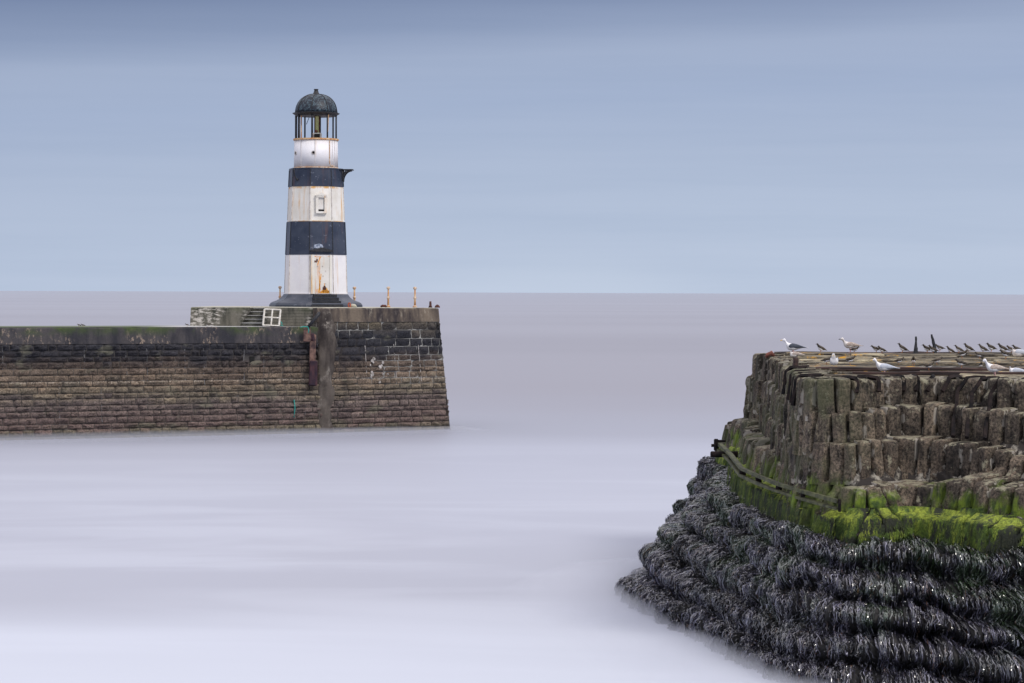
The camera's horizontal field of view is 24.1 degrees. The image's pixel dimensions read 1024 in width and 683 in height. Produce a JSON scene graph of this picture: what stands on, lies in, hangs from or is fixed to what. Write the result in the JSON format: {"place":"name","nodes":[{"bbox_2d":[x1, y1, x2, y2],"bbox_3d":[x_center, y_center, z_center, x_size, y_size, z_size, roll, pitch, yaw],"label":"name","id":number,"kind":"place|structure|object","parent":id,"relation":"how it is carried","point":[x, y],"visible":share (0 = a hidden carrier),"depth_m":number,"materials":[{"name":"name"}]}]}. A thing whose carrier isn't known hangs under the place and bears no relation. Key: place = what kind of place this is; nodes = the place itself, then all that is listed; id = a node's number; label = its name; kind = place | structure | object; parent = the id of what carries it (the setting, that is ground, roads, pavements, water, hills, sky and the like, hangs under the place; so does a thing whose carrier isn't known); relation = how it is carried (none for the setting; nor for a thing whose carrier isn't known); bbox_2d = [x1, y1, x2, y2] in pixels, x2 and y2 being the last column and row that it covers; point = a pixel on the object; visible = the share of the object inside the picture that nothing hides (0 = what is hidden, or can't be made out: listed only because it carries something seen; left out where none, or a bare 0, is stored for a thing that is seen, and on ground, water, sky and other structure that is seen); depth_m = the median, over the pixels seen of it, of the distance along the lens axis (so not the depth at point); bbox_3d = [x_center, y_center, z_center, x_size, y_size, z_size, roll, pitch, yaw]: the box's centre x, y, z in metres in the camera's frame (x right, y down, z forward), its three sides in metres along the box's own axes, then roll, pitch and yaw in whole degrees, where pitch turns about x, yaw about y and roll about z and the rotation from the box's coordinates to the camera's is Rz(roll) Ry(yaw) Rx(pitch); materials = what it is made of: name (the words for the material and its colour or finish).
{"place":"outdoors","nodes":[
{"label":"outdoors","id":0,"kind":"place"},
{"bbox_2d":[0,291,1023,682],"bbox_3d":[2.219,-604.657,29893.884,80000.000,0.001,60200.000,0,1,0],"label":"sea","id":1,"kind":"structure","parent":0,"point":[508,523],"depth_m":72.36,"materials":[{"name":"grey liquid"}]},
{"bbox_2d":[0,306,449,439],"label":"harbour pier","id":2,"kind":"structure","parent":1,"relation":"in","point":[237,370],"depth_m":108.85,"materials":[{"name":"stone masonry"},{"name":"concrete"}]},
{"bbox_2d":[262,308,280,326],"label":"window frame","id":3,"kind":"object","parent":2,"relation":"on","point":[271,317],"visible":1,"depth_m":110.35,"materials":[{"name":"white paint"}]},
{"bbox_2d":[309,333,317,385],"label":"timber fender","id":4,"kind":"object","parent":2,"relation":"attached to","point":[313,369],"visible":1,"depth_m":109.94,"materials":[{"name":"brown wood"}]},
{"bbox_2d":[307,312,319,327],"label":"drain pipe","id":5,"kind":"object","parent":2,"relation":"on","point":[314,319],"visible":1,"depth_m":109.92,"materials":[{"name":"black metal"}]},
{"bbox_2d":[269,89,361,306],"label":"lighthouse","id":6,"kind":"object","parent":2,"relation":"on","point":[315,261],"visible":1,"depth_m":115.81,"materials":[{"name":"white paint"}]},
{"bbox_2d":[315,193,327,212],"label":"window frame","id":7,"kind":"structure","parent":6,"relation":"in","point":[321,198],"depth_m":115.58,"materials":[{"name":"white paint"}]},
{"bbox_2d":[314,256,329,293],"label":"door","id":8,"kind":"structure","parent":6,"relation":"in","point":[321,264],"depth_m":115.55,"materials":[{"name":"white metal"}]},
{"bbox_2d":[387,287,389,306],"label":"railing post","id":9,"kind":"object","parent":2,"relation":"on","point":[388,297],"visible":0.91,"depth_m":116.94,"materials":[{"name":"beige metal"}]},
{"bbox_2d":[413,287,416,306],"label":"railing post","id":10,"kind":"object","parent":2,"relation":"on","point":[414,297],"visible":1,"depth_m":115.75,"materials":[{"name":"beige metal"}]},
{"bbox_2d":[620,351,1023,682],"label":"breakwater","id":11,"kind":"object","parent":1,"relation":"in","point":[860,435],"visible":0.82,"depth_m":42.23,"materials":[{"name":"stone"}]},
{"bbox_2d":[765,351,774,357],"bbox_3d":[6.153,0.309,57.218,0.256,0.188,0.120,0,1,0],"label":"rust lump","id":12,"kind":"object","parent":11,"relation":"on","point":[768,354],"visible":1,"depth_m":57.18,"materials":[{"name":"brown metal"}]},
{"bbox_2d":[711,439,840,511],"bbox_3d":[4.871,2.523,46.975,0.584,0.460,12.812,0,1,-4],"label":"timber waling","id":13,"kind":"object","parent":11,"relation":"attached to","point":[731,459],"visible":1,"depth_m":44.83,"materials":[{"name":"wood"}]},
{"bbox_2d":[710,451,737,456],"bbox_3d":[4.601,2.447,52.061,0.594,0.135,0.140,0,1,0],"label":"iron pipe","id":14,"kind":"object","parent":13,"relation":"attached to","point":[717,453],"visible":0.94,"depth_m":52.01,"materials":[{"name":"black metal"}]},
{"bbox_2d":[780,338,807,351],"bbox_3d":[6.655,0.132,56.615,0.669,0.412,0.184,0,1,-3],"label":"gull","id":15,"kind":"object","parent":11,"relation":"on","point":[791,346],"visible":0.91,"depth_m":56.55,"materials":[{"name":"white"}]},
{"bbox_2d":[793,357,797,365],"bbox_3d":[5.912,0.466,50.020,0.108,0.272,0.146,0,1,-11],"label":"iron bollard","id":16,"kind":"object","parent":11,"relation":"on","point":[795,361],"visible":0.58,"depth_m":49.97,"materials":[{"name":"brown metal"}]},
{"bbox_2d":[790,351,804,357],"bbox_3d":[6.623,0.293,55.417,0.394,0.163,0.138,0,1,0],"label":"gull","id":17,"kind":"object","parent":11,"relation":"on","point":[793,354],"visible":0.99,"depth_m":55.36,"materials":[{"name":"white"}]},
{"bbox_2d":[614,456,1023,682],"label":"seaweed","id":18,"kind":"object","parent":11,"relation":"on","point":[706,490],"visible":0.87,"depth_m":40.74,"materials":[{"name":"black plant"}]},
{"bbox_2d":[817,343,826,351],"bbox_3d":[7.636,0.171,59.319,0.338,0.211,0.119,15,-2,-11],"label":"wading bird","id":19,"kind":"object","parent":11,"relation":"on","point":[820,348],"visible":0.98,"depth_m":59.28},
{"bbox_2d":[820,356,831,363],"bbox_3d":[6.443,0.382,49.115,0.270,0.176,0.095,1,1,20],"label":"wading bird","id":20,"kind":"object","parent":11,"relation":"on","point":[826,360],"visible":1,"depth_m":49.08},
{"bbox_2d":[830,353,837,364],"bbox_3d":[6.575,0.362,49.011,0.173,0.252,0.336,1,1,15],"label":"gull","id":21,"kind":"object","parent":11,"relation":"on","point":[833,360],"visible":1,"depth_m":48.94,"materials":[{"name":"white"}]},
{"bbox_2d":[839,337,861,352],"bbox_3d":[8.373,0.094,59.266,0.636,0.391,0.175,0,1,-6],"label":"gull","id":22,"kind":"object","parent":11,"relation":"on","point":[849,345],"visible":0.96,"depth_m":59.20,"materials":[{"name":"white"}]},
{"bbox_2d":[845,355,855,361],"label":"wading bird","id":23,"kind":"object","parent":11,"relation":"on","point":[849,359],"visible":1,"depth_m":49.18},
{"bbox_2d":[727,450,1023,556],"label":"green algae","id":24,"kind":"object","parent":11,"relation":"on","point":[897,533],"visible":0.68,"depth_m":40.73,"materials":[{"name":"green plant"}]},
{"bbox_2d":[870,358,896,371],"bbox_3d":[6.924,0.481,44.520,0.569,0.350,0.156,0,1,-5],"label":"gull","id":25,"kind":"object","parent":11,"relation":"on","point":[883,367],"visible":0.95,"depth_m":44.46,"materials":[{"name":"white"}]},
{"bbox_2d":[894,357,905,364],"bbox_3d":[7.901,0.395,49.017,0.270,0.163,0.096,0,1,8],"label":"wading bird","id":26,"kind":"object","parent":11,"relation":"on","point":[899,360],"visible":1,"depth_m":48.98},
{"bbox_2d":[898,343,908,351],"bbox_3d":[9.659,0.174,59.315,0.360,0.222,0.127,17,1,0],"label":"wading bird","id":27,"kind":"object","parent":11,"relation":"on","point":[902,348],"visible":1,"depth_m":59.27},
{"bbox_2d":[913,336,917,352],"bbox_3d":[9.931,0.112,59.014,0.126,0.477,0.077,0,1,0],"label":"broken post","id":28,"kind":"object","parent":11,"relation":"on","point":[915,349],"visible":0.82,"depth_m":59.00,"materials":[{"name":"black metal"}]},
{"bbox_2d":[923,344,930,351],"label":"wading bird","id":29,"kind":"object","parent":11,"relation":"on","point":[927,348],"visible":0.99,"depth_m":59.17},
{"bbox_2d":[924,361,933,368],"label":"wading bird","id":30,"kind":"object","parent":11,"relation":"on","point":[929,365],"visible":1,"depth_m":45.59},
{"bbox_2d":[928,345,938,352],"bbox_3d":[10.355,0.202,59.017,0.315,0.220,0.111,9,0,-6],"label":"wading bird","id":31,"kind":"object","parent":11,"relation":"on","point":[932,349],"visible":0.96,"depth_m":58.98},
{"bbox_2d":[931,334,936,352],"bbox_3d":[10.388,0.091,59.013,0.190,0.544,0.078,0,1,0],"label":"broken post","id":32,"kind":"object","parent":11,"relation":"on","point":[933,342],"visible":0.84,"depth_m":58.99,"materials":[{"name":"black metal"}]},
{"bbox_2d":[932,357,942,364],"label":"wading bird","id":33,"kind":"object","parent":11,"relation":"on","point":[936,360],"visible":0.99,"depth_m":49.18},
{"bbox_2d":[946,346,955,352],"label":"wading bird","id":34,"kind":"object","parent":11,"relation":"on","point":[950,350],"visible":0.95,"depth_m":59.28},
{"bbox_2d":[954,345,963,352],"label":"wading bird","id":35,"kind":"object","parent":11,"relation":"on","point":[958,348],"visible":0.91,"depth_m":59.28},
{"bbox_2d":[955,358,967,366],"bbox_3d":[8.798,0.425,47.017,0.293,0.193,0.103,0,1,-6],"label":"wading bird","id":36,"kind":"object","parent":11,"relation":"on","point":[960,362],"visible":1,"depth_m":46.98},
{"bbox_2d":[957,349,967,355],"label":"wading bird","id":37,"kind":"object","parent":11,"relation":"on","point":[962,353],"visible":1,"depth_m":53.98},
{"bbox_2d":[964,343,974,350],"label":"wading bird","id":38,"kind":"object","parent":11,"relation":"on","point":[968,348],"visible":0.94,"depth_m":59.27},
{"bbox_2d":[978,344,988,350],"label":"wading bird","id":39,"kind":"object","parent":11,"relation":"on","point":[982,348],"visible":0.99,"depth_m":59.28},
{"bbox_2d":[986,343,996,351],"bbox_3d":[11.845,0.155,59.316,0.327,0.231,0.115,9,0,-9],"label":"wading bird","id":40,"kind":"object","parent":11,"relation":"on","point":[991,347],"visible":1,"depth_m":59.28},
{"bbox_2d":[981,359,1008,375],"bbox_3d":[8.649,0.480,42.920,0.569,0.350,0.156,0,1,-6],"label":"gull","id":41,"kind":"object","parent":11,"relation":"on","point":[994,368],"visible":1,"depth_m":42.86,"materials":[{"name":"white"}]},
{"bbox_2d":[998,343,1007,350],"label":"wading bird","id":42,"kind":"object","parent":11,"relation":"on","point":[1003,348],"visible":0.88,"depth_m":59.27},
{"bbox_2d":[999,349,1011,358],"bbox_3d":[11.065,0.282,53.816,0.316,0.217,0.111,0,1,-3],"label":"wading bird","id":43,"kind":"object","parent":11,"relation":"on","point":[1005,353],"visible":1,"depth_m":53.78},
{"bbox_2d":[1009,368,1023,371],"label":"gull","id":44,"kind":"object","parent":11,"relation":"on","point":[1016,370],"visible":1,"depth_m":44.55,"materials":[{"name":"white"}]},
{"bbox_2d":[1012,348,1023,356],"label":"gull","id":45,"kind":"object","parent":11,"relation":"on","point":[1018,353],"visible":1,"depth_m":54.94,"materials":[{"name":"white"}]},
{"bbox_2d":[0,0,1023,294],"label":"sky","id":46,"kind":"structure","parent":0,"point":[491,146],"materials":[{"name":"blue"}]}
]}

